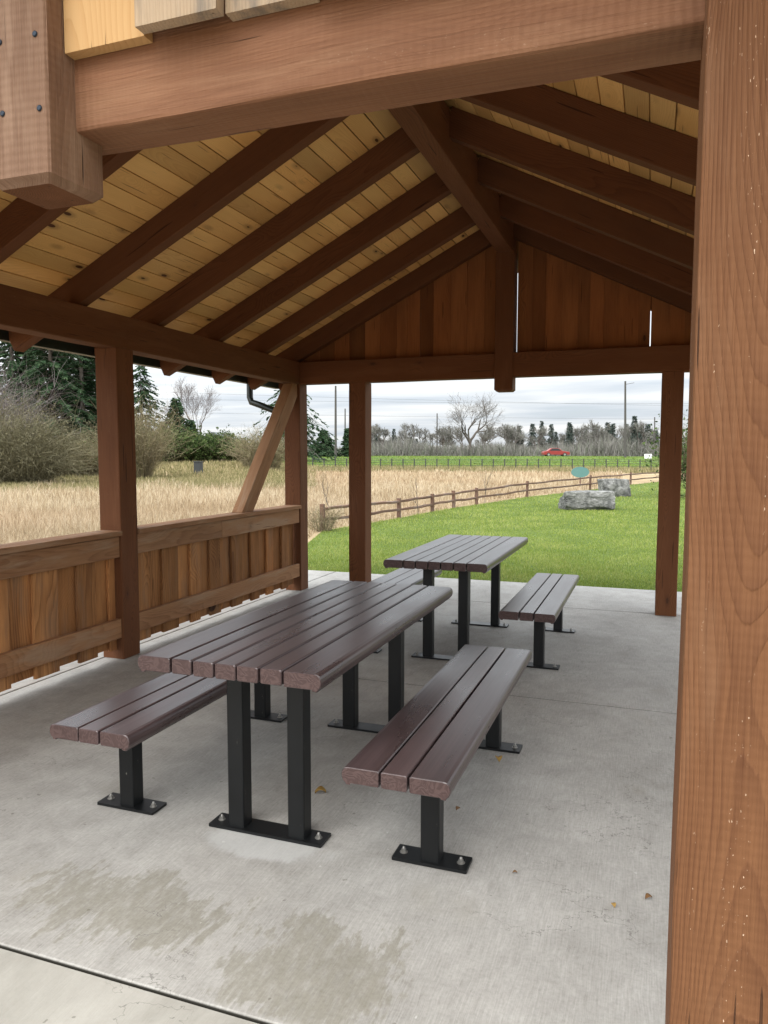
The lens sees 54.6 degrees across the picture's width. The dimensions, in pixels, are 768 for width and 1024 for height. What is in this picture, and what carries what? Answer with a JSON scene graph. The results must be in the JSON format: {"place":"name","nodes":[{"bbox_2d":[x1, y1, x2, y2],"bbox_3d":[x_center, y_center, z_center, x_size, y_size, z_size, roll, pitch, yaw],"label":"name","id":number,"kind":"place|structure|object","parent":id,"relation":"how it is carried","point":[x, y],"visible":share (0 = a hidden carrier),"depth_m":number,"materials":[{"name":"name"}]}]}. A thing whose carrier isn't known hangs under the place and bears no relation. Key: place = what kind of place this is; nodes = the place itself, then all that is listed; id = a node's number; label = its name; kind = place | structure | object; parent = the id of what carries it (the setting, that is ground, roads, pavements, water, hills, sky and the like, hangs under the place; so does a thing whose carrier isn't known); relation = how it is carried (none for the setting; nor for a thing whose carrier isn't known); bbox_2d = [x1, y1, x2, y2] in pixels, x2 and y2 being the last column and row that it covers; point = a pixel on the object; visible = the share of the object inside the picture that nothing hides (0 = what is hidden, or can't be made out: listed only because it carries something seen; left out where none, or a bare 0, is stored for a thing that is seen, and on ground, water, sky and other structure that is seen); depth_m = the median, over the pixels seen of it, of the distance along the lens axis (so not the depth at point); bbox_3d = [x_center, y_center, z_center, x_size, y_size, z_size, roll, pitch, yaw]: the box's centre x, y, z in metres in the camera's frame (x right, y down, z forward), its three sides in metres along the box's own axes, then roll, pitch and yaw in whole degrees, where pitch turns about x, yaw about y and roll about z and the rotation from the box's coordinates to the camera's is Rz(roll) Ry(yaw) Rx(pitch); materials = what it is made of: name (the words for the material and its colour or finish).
{"place":"outdoors","nodes":[
{"label":"outdoors","id":0,"kind":"place"},
{"bbox_2d":[0,459,658,543],"bbox_3d":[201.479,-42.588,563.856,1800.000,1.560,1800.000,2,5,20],"label":"ground","id":1,"kind":"structure","parent":0,"point":[640,481],"depth_m":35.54,"materials":[{"name":"plant"}]},
{"bbox_2d":[0,341,55,424],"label":"conifer","id":2,"kind":"object","parent":1,"relation":"on","point":[13,363],"visible":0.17,"depth_m":72.62,"materials":[{"name":"green plant"}]},
{"bbox_2d":[4,347,60,439],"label":"conifer","id":3,"kind":"object","parent":1,"relation":"on","point":[23,367],"visible":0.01,"depth_m":78.36,"materials":[{"name":"green plant"}]},
{"bbox_2d":[0,352,82,463],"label":"bare tree","id":4,"kind":"object","parent":1,"relation":"on","point":[4,405],"visible":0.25,"depth_m":44.00,"materials":[{"name":"plant"}]},
{"bbox_2d":[0,347,96,448],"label":"conifer","id":5,"kind":"object","parent":1,"relation":"on","point":[45,359],"visible":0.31,"depth_m":64.87,"materials":[{"name":"green plant"}]},
{"bbox_2d":[0,386,98,483],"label":"bush","id":6,"kind":"object","parent":1,"relation":"on","point":[27,454],"visible":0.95,"depth_m":35.09,"materials":[{"name":"green plant"}]},
{"bbox_2d":[40,355,97,458],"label":"conifer","id":7,"kind":"object","parent":1,"relation":"on","point":[83,374],"visible":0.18,"depth_m":69.28,"materials":[{"name":"green plant"}]},
{"bbox_2d":[40,427,98,476],"bbox_3d":[-19.260,-3.858,47.045,7.513,3.760,6.698,2,5,20],"label":"bush","id":8,"kind":"object","parent":1,"relation":"on","point":[95,469],"visible":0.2,"depth_m":46.12,"materials":[{"name":"brown plant"}]},
{"bbox_2d":[46,351,96,430],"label":"conifer","id":9,"kind":"object","parent":1,"relation":"on","point":[64,386],"visible":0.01,"depth_m":81.14,"materials":[{"name":"green plant"}]},
{"bbox_2d":[73,368,97,434],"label":"conifer","id":10,"kind":"object","parent":1,"relation":"on","point":[94,406],"depth_m":81.93,"materials":[{"name":"green plant"}]},
{"bbox_2d":[78,383,200,479],"bbox_3d":[-14.576,-4.451,43.660,7.833,6.166,7.566,-2,5,-27],"label":"bush","id":11,"kind":"object","parent":1,"relation":"on","point":[146,462],"visible":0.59,"depth_m":43.61,"materials":[{"name":"green plant"}]},
{"bbox_2d":[133,365,172,433],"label":"conifer","id":12,"kind":"object","parent":1,"relation":"on","point":[141,383],"visible":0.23,"depth_m":71.33,"materials":[{"name":"green plant"}]},
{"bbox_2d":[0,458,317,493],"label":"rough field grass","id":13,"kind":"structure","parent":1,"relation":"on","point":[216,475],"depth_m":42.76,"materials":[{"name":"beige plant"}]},
{"bbox_2d":[164,397,192,433],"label":"conifer","id":14,"kind":"object","parent":1,"relation":"on","point":[178,405],"visible":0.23,"depth_m":73.40,"materials":[{"name":"green plant"}]},
{"bbox_2d":[143,422,214,462],"bbox_3d":[-18.243,-5.988,63.915,8.202,3.808,6.406,2,5,20],"label":"shrub","id":15,"kind":"object","parent":1,"relation":"on","point":[187,444],"visible":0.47,"depth_m":62.74,"materials":[{"name":"green plant"}]},
{"bbox_2d":[161,376,220,431],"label":"bare tree","id":16,"kind":"object","parent":1,"relation":"on","point":[186,390],"visible":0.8,"depth_m":80.36,"materials":[{"name":"grey plant"}]},
{"bbox_2d":[185,420,197,433],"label":"conifer","id":17,"kind":"object","parent":1,"relation":"on","point":[190,424],"visible":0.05,"depth_m":75.59,"materials":[{"name":"green plant"}]},
{"bbox_2d":[193,461,203,473],"bbox_3d":[-12.239,-2.895,49.066,0.520,0.910,0.460,2,5,20],"label":"utility box","id":18,"kind":"object","parent":1,"relation":"on","point":[198,465],"visible":0.8,"depth_m":48.88,"materials":[{"name":"grey paint"}]},
{"bbox_2d":[168,425,238,462],"bbox_3d":[-16.840,-6.058,65.990,7.615,3.566,7.350,2,5,20],"label":"shrub","id":19,"kind":"object","parent":1,"relation":"on","point":[202,438],"visible":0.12,"depth_m":64.38,"materials":[{"name":"green plant"}]},
{"bbox_2d":[192,424,253,461],"bbox_3d":[-13.987,-5.976,65.035,6.887,3.494,5.361,2,5,20],"label":"shrub","id":20,"kind":"object","parent":1,"relation":"on","point":[217,457],"visible":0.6,"depth_m":63.68,"materials":[{"name":"green plant"}]},
{"bbox_2d":[207,424,311,468],"bbox_3d":[-9.504,-4.992,55.838,7.427,4.224,6.929,-3,6,-39],"label":"bush","id":21,"kind":"object","parent":1,"relation":"on","point":[248,454],"visible":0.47,"depth_m":55.29,"materials":[{"name":"brown plant"}]},
{"bbox_2d":[248,390,338,462],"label":"conifer","id":22,"kind":"object","parent":1,"relation":"on","point":[315,444],"visible":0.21,"depth_m":96.52,"materials":[{"name":"green plant"}]},
{"bbox_2d":[316,467,330,504],"bbox_3d":[-1.467,-0.490,18.372,0.566,1.351,0.332,2,5,20],"label":"sapling","id":23,"kind":"object","parent":1,"relation":"on","point":[327,487],"visible":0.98,"depth_m":18.34,"materials":[{"name":"brown plant"}]},
{"bbox_2d":[307,429,340,456],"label":"conifer","id":24,"kind":"object","parent":1,"relation":"on","point":[325,443],"visible":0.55,"depth_m":117.18,"materials":[{"name":"green plant"}]},
{"bbox_2d":[308,498,344,531],"bbox_3d":[-1.318,0.079,15.272,1.183,0.708,1.098,-1,5,-18],"label":"weed clump","id":25,"kind":"object","parent":1,"relation":"on","point":[328,522],"visible":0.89,"depth_m":15.21,"materials":[{"name":"beige plant"}]},
{"bbox_2d":[334,386,336,457],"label":"utility pole","id":26,"kind":"object","parent":1,"relation":"on","point":[335,438],"visible":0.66,"depth_m":109.92,"materials":[{"name":"grey wood"}]},
{"bbox_2d":[344,409,345,428],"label":"utility pole","id":27,"kind":"object","parent":1,"relation":"on","point":[345,420],"visible":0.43,"depth_m":129.92,"materials":[{"name":"grey wood"}]},
{"bbox_2d":[371,425,384,440],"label":"bare tree","id":28,"kind":"object","parent":1,"relation":"on","point":[372,435],"visible":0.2,"depth_m":184.28,"materials":[{"name":"grey plant"}]},
{"bbox_2d":[371,425,390,445],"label":"bare tree","id":29,"kind":"object","parent":1,"relation":"on","point":[378,429],"visible":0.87,"depth_m":157.55,"materials":[{"name":"grey plant"}]},
{"bbox_2d":[391,429,396,442],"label":"conifer","id":30,"kind":"object","parent":1,"relation":"on","point":[393,433],"visible":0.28,"depth_m":173.47,"materials":[{"name":"green plant"}]},
{"bbox_2d":[394,430,416,443],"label":"bare tree","id":31,"kind":"object","parent":1,"relation":"on","point":[401,434],"visible":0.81,"depth_m":163.64,"materials":[{"name":"grey plant"}]},
{"bbox_2d":[399,422,422,441],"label":"bare tree","id":32,"kind":"object","parent":1,"relation":"on","point":[409,427],"visible":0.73,"depth_m":172.30,"materials":[{"name":"grey plant"}]},
{"bbox_2d":[413,427,430,446],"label":"bare tree","id":33,"kind":"object","parent":1,"relation":"on","point":[422,436],"visible":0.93,"depth_m":171.19,"materials":[{"name":"grey plant"}]},
{"bbox_2d":[436,413,437,452],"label":"utility pole","id":34,"kind":"object","parent":1,"relation":"on","point":[437,433],"visible":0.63,"depth_m":149.92,"materials":[{"name":"grey wood"}]},
{"bbox_2d":[431,426,447,444],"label":"bare tree","id":35,"kind":"object","parent":1,"relation":"on","point":[441,439],"visible":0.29,"depth_m":190.31,"materials":[{"name":"grey plant"}]},
{"bbox_2d":[434,425,455,446],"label":"bare tree","id":36,"kind":"object","parent":1,"relation":"on","point":[443,430],"visible":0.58,"depth_m":173.15,"materials":[{"name":"grey plant"}]},
{"bbox_2d":[439,429,454,447],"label":"bare tree","id":37,"kind":"object","parent":1,"relation":"on","point":[448,435],"visible":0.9,"depth_m":168.57,"materials":[{"name":"grey plant"}]},
{"bbox_2d":[451,425,464,445],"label":"bare tree","id":38,"kind":"object","parent":1,"relation":"on","point":[458,434],"visible":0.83,"depth_m":191.11,"materials":[{"name":"grey plant"}]},
{"bbox_2d":[252,433,683,455],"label":"distant thicket","id":39,"kind":"object","parent":1,"relation":"on","point":[590,448],"visible":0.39,"depth_m":147.83,"materials":[{"name":"plant"}]},
{"bbox_2d":[434,392,505,449],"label":"bare tree","id":40,"kind":"object","parent":1,"relation":"on","point":[468,438],"visible":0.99,"depth_m":148.92,"materials":[{"name":"grey plant"}]},
{"bbox_2d":[281,462,658,472],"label":"fence line weeds","id":41,"kind":"object","parent":1,"relation":"on","point":[518,468],"visible":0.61,"depth_m":68.44,"materials":[{"name":"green plant"}]},
{"bbox_2d":[307,457,658,469],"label":"wire fence","id":42,"kind":"object","parent":1,"relation":"on","point":[482,465],"visible":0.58,"depth_m":72.99,"materials":[{"name":"grey metal"}]},
{"bbox_2d":[478,425,503,441],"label":"bare tree","id":43,"kind":"object","parent":1,"relation":"on","point":[488,427],"visible":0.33,"depth_m":191.06,"materials":[{"name":"grey plant"}]},
{"bbox_2d":[486,423,516,444],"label":"bare tree","id":44,"kind":"object","parent":1,"relation":"on","point":[509,435],"visible":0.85,"depth_m":162.23,"materials":[{"name":"grey plant"}]},
{"bbox_2d":[505,431,523,446],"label":"bare tree","id":45,"kind":"object","parent":1,"relation":"on","point":[518,437],"visible":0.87,"depth_m":161.63,"materials":[{"name":"grey plant"}]},
{"bbox_2d":[502,424,528,445],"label":"bare tree","id":46,"kind":"object","parent":1,"relation":"on","point":[518,427],"visible":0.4,"depth_m":165.48,"materials":[{"name":"grey plant"}]},
{"bbox_2d":[516,426,524,446],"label":"conifer","id":47,"kind":"object","parent":1,"relation":"on","point":[520,440],"visible":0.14,"depth_m":178.62,"materials":[{"name":"green plant"}]},
{"bbox_2d":[526,424,536,447],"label":"conifer","id":48,"kind":"object","parent":1,"relation":"on","point":[533,432],"visible":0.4,"depth_m":178.58,"materials":[{"name":"green plant"}]},
{"bbox_2d":[525,427,551,445],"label":"bare tree","id":49,"kind":"object","parent":1,"relation":"on","point":[542,432],"visible":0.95,"depth_m":171.01,"materials":[{"name":"grey plant"}]},
{"bbox_2d":[536,421,546,445],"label":"conifer","id":50,"kind":"object","parent":1,"relation":"on","point":[541,424],"visible":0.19,"depth_m":186.32,"materials":[{"name":"green plant"}]},
{"bbox_2d":[546,424,557,445],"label":"conifer","id":51,"kind":"object","parent":1,"relation":"on","point":[551,435],"visible":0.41,"depth_m":194.09,"materials":[{"name":"green plant"}]},
{"bbox_2d":[552,432,558,446],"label":"conifer","id":52,"kind":"object","parent":1,"relation":"on","point":[556,438],"visible":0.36,"depth_m":173.46,"materials":[{"name":"green plant"}]},
{"bbox_2d":[553,434,577,446],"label":"bare tree","id":53,"kind":"object","parent":1,"relation":"on","point":[561,438],"visible":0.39,"depth_m":181.89,"materials":[{"name":"grey plant"}]},
{"bbox_2d":[564,422,574,444],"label":"conifer","id":54,"kind":"object","parent":1,"relation":"on","point":[567,428],"visible":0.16,"depth_m":170.64,"materials":[{"name":"green plant"}]},
{"bbox_2d":[566,424,575,447],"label":"conifer","id":55,"kind":"object","parent":1,"relation":"on","point":[570,435],"visible":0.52,"depth_m":161.98,"materials":[{"name":"green plant"}]},
{"bbox_2d":[574,425,587,444],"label":"bare tree","id":56,"kind":"object","parent":1,"relation":"on","point":[578,431],"visible":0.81,"depth_m":162.92,"materials":[{"name":"grey plant"}]},
{"bbox_2d":[578,418,606,443],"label":"bare tree","id":57,"kind":"object","parent":1,"relation":"on","point":[594,427],"visible":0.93,"depth_m":160.61,"materials":[{"name":"grey plant"}]},
{"bbox_2d":[582,427,610,442],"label":"bare tree","id":58,"kind":"object","parent":1,"relation":"on","point":[601,431],"visible":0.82,"depth_m":157.66,"materials":[{"name":"grey plant"}]},
{"bbox_2d":[609,423,616,444],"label":"conifer","id":59,"kind":"object","parent":1,"relation":"on","point":[612,431],"visible":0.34,"depth_m":170.54,"materials":[{"name":"green plant"}]},
{"bbox_2d":[603,424,628,437],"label":"bare tree","id":60,"kind":"object","parent":1,"relation":"on","point":[608,425],"visible":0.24,"depth_m":181.38,"materials":[{"name":"grey plant"}]},
{"bbox_2d":[613,430,632,444],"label":"bare tree","id":61,"kind":"object","parent":1,"relation":"on","point":[628,434],"visible":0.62,"depth_m":161.09,"materials":[{"name":"grey plant"}]},
{"bbox_2d":[624,381,630,456],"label":"utility pole","id":62,"kind":"object","parent":1,"relation":"on","point":[625,451],"visible":0.85,"depth_m":114.93,"materials":[{"name":"grey wood"}]},
{"bbox_2d":[183,412,586,418],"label":"power line","id":63,"kind":"object","parent":62,"relation":"attached to","point":[415,416],"visible":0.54,"depth_m":118.03,"materials":[{"name":"black metal"}]},
{"bbox_2d":[177,392,621,404],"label":"power line","id":64,"kind":"object","parent":62,"relation":"attached to","point":[443,400],"visible":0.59,"depth_m":118.03,"materials":[{"name":"black metal"}]},
{"bbox_2d":[196,399,688,403],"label":"power line","id":65,"kind":"object","parent":62,"relation":"attached to","point":[461,402],"visible":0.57,"depth_m":118.03,"materials":[{"name":"black metal"}]},
{"bbox_2d":[629,425,636,445],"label":"conifer","id":66,"kind":"object","parent":1,"relation":"on","point":[635,432],"visible":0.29,"depth_m":158.26,"materials":[{"name":"green plant"}]},
{"bbox_2d":[628,416,639,444],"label":"conifer","id":67,"kind":"object","parent":1,"relation":"on","point":[635,419],"visible":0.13,"depth_m":168.50,"materials":[{"name":"green plant"}]},
{"bbox_2d":[637,429,642,444],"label":"conifer","id":68,"kind":"object","parent":1,"relation":"on","point":[640,436],"visible":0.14,"depth_m":167.22,"materials":[{"name":"green plant"}]},
{"bbox_2d":[626,421,653,444],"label":"bare tree","id":69,"kind":"object","parent":1,"relation":"on","point":[645,435],"visible":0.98,"depth_m":157.98,"materials":[{"name":"grey plant"}]},
{"bbox_2d":[640,424,652,447],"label":"conifer","id":70,"kind":"object","parent":1,"relation":"on","point":[648,427],"visible":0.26,"depth_m":161.33,"materials":[{"name":"green plant"}]},
{"bbox_2d":[644,454,651,460],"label":"road sign","id":71,"kind":"object","parent":1,"relation":"on","point":[646,456],"visible":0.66,"depth_m":99.00,"materials":[{"name":"white metal"}]},
{"bbox_2d":[653,430,659,445],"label":"conifer","id":72,"kind":"object","parent":1,"relation":"on","point":[656,434],"visible":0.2,"depth_m":173.97,"materials":[{"name":"green plant"}]},
{"bbox_2d":[634,410,687,495],"bbox_3d":[12.035,-2.481,26.898,5.647,4.250,6.240,2,5,20],"label":"shrub","id":73,"kind":"object","parent":1,"relation":"on","point":[683,461],"visible":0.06,"depth_m":26.98,"materials":[{"name":"green plant"}]},
{"bbox_2d":[0,570,681,1023],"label":"concrete slab","id":74,"kind":"structure","parent":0,"point":[176,910],"depth_m":2.76,"materials":[{"name":"grey concrete"}]},
{"bbox_2d":[50,672,286,814],"bbox_3d":[-0.846,0.995,3.697,0.383,0.444,1.747,2,5,20],"label":"bench","id":75,"kind":"object","parent":74,"relation":"on","point":[127,723],"visible":0.62,"depth_m":3.15,"materials":[{"name":"brown wood"}]},
{"bbox_2d":[138,580,452,847],"bbox_3d":[-0.265,0.853,3.496,0.748,0.759,1.778,2,5,20],"label":"picnic table","id":76,"kind":"object","parent":74,"relation":"on","point":[300,646],"visible":0.93,"depth_m":2.97,"materials":[{"name":"brown wood"}]},
{"bbox_2d":[315,786,325,792],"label":"fallen leaf","id":77,"kind":"object","parent":74,"relation":"on","point":[320,788],"visible":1,"depth_m":3.30,"materials":[{"name":"plant"}]},
{"bbox_2d":[0,0,767,1023],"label":"picnic pavilion","id":78,"kind":"structure","parent":74,"relation":"on","point":[290,200],"depth_m":4.48,"materials":[{"name":"brown wood"}]},
{"bbox_2d":[370,568,441,652],"bbox_3d":[0.070,0.800,6.219,0.383,0.444,1.745,2,5,20],"label":"bench","id":79,"kind":"object","parent":74,"relation":"on","point":[407,576],"visible":0.27,"depth_m":6.41,"materials":[{"name":"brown wood"}]},
{"bbox_2d":[342,644,531,873],"bbox_3d":[0.329,1.027,3.296,0.383,0.444,1.746,2,5,20],"label":"bench","id":80,"kind":"object","parent":74,"relation":"on","point":[427,741],"visible":1,"depth_m":2.81,"materials":[{"name":"brown wood"}]},
{"bbox_2d":[383,534,527,660],"bbox_3d":[0.646,0.659,6.011,0.748,0.759,1.777,2,5,20],"label":"picnic table","id":81,"kind":"object","parent":74,"relation":"on","point":[464,556],"visible":0.88,"depth_m":5.49,"materials":[{"name":"brown wood"}]},
{"bbox_2d":[498,573,579,669],"bbox_3d":[1.250,0.833,5.819,0.383,0.443,1.748,2,5,20],"label":"bench","id":82,"kind":"object","parent":74,"relation":"on","point":[540,599],"visible":0.86,"depth_m":5.33,"materials":[{"name":"brown wood"}]},
{"bbox_2d":[0,286,689,449],"label":"sky","id":83,"kind":"structure","parent":0,"point":[595,397],"materials":[{"name":"white"}]},
{"bbox_2d":[421,431,435,444],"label":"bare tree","id":84,"kind":"object","parent":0,"point":[430,437],"visible":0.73,"depth_m":184.23,"materials":[{"name":"grey plant"}]},
{"bbox_2d":[282,456,658,467],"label":"green field","id":85,"kind":"structure","parent":0,"point":[559,461],"depth_m":101.94,"materials":[{"name":"green plant"}]},
{"bbox_2d":[338,428,348,456],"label":"conifer","id":86,"kind":"object","parent":85,"relation":"on","point":[344,451],"visible":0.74,"depth_m":117.36,"materials":[{"name":"green plant"}]},
{"bbox_2d":[474,431,493,444],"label":"bare tree","id":87,"kind":"object","parent":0,"point":[484,437],"visible":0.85,"depth_m":188.45,"materials":[{"name":"grey plant"}]},
{"bbox_2d":[308,481,685,591],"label":"lawn","id":88,"kind":"structure","parent":0,"point":[634,491],"depth_m":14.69,"materials":[{"name":"green plant"}]},
{"bbox_2d":[407,469,419,513],"bbox_3d":[0.764,-0.525,19.179,0.336,1.301,0.666,-3,5,-31],"label":"sapling","id":89,"kind":"object","parent":88,"relation":"on","point":[416,488],"visible":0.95,"depth_m":19.16,"materials":[{"name":"beige plant"}]},
{"bbox_2d":[479,468,493,494],"bbox_3d":[3.358,-0.906,23.825,0.402,1.351,0.659,-3,5,-36],"label":"sapling","id":90,"kind":"object","parent":88,"relation":"on","point":[487,480],"visible":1,"depth_m":23.88,"materials":[{"name":"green plant"}]},
{"bbox_2d":[320,471,683,530],"bbox_3d":[9.434,-1.242,32.739,1.378,0.759,41.088,3,5,33],"label":"split rail fence","id":91,"kind":"object","parent":88,"relation":"on","point":[398,501],"visible":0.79,"depth_m":21.82,"materials":[{"name":"brown wood"}]},
{"bbox_2d":[571,467,588,487],"bbox_3d":[9.100,-1.574,34.568,0.840,1.054,0.093,0,4,0],"label":"panel sign","id":92,"kind":"object","parent":88,"relation":"on","point":[579,472],"visible":0.84,"depth_m":34.50,"materials":[{"name":"teal metal"}]},
{"bbox_2d":[558,490,615,509],"bbox_3d":[5.880,-0.332,21.604,1.526,0.588,0.976,0,4,-1],"label":"boulder","id":93,"kind":"object","parent":88,"relation":"on","point":[586,500],"visible":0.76,"depth_m":21.14,"materials":[{"name":"grey stone"}]},
{"bbox_2d":[597,478,630,496],"bbox_3d":[8.660,-0.898,28.017,1.099,0.732,0.821,-1,4,-9],"label":"boulder","id":94,"kind":"object","parent":88,"relation":"on","point":[619,487],"visible":0.72,"depth_m":27.68,"materials":[{"name":"grey stone"}]},
{"bbox_2d":[536,437,546,446],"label":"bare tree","id":95,"kind":"object","parent":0,"point":[543,442],"visible":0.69,"depth_m":175.26,"materials":[{"name":"grey plant"}]},
{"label":"country road","id":96,"kind":"structure","parent":0,"visible":0},
{"bbox_2d":[541,448,569,455],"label":"parked car","id":97,"kind":"object","parent":96,"relation":"on","point":[553,451],"visible":0.94,"depth_m":128.10,"materials":[{"name":"red paint"}]}
]}

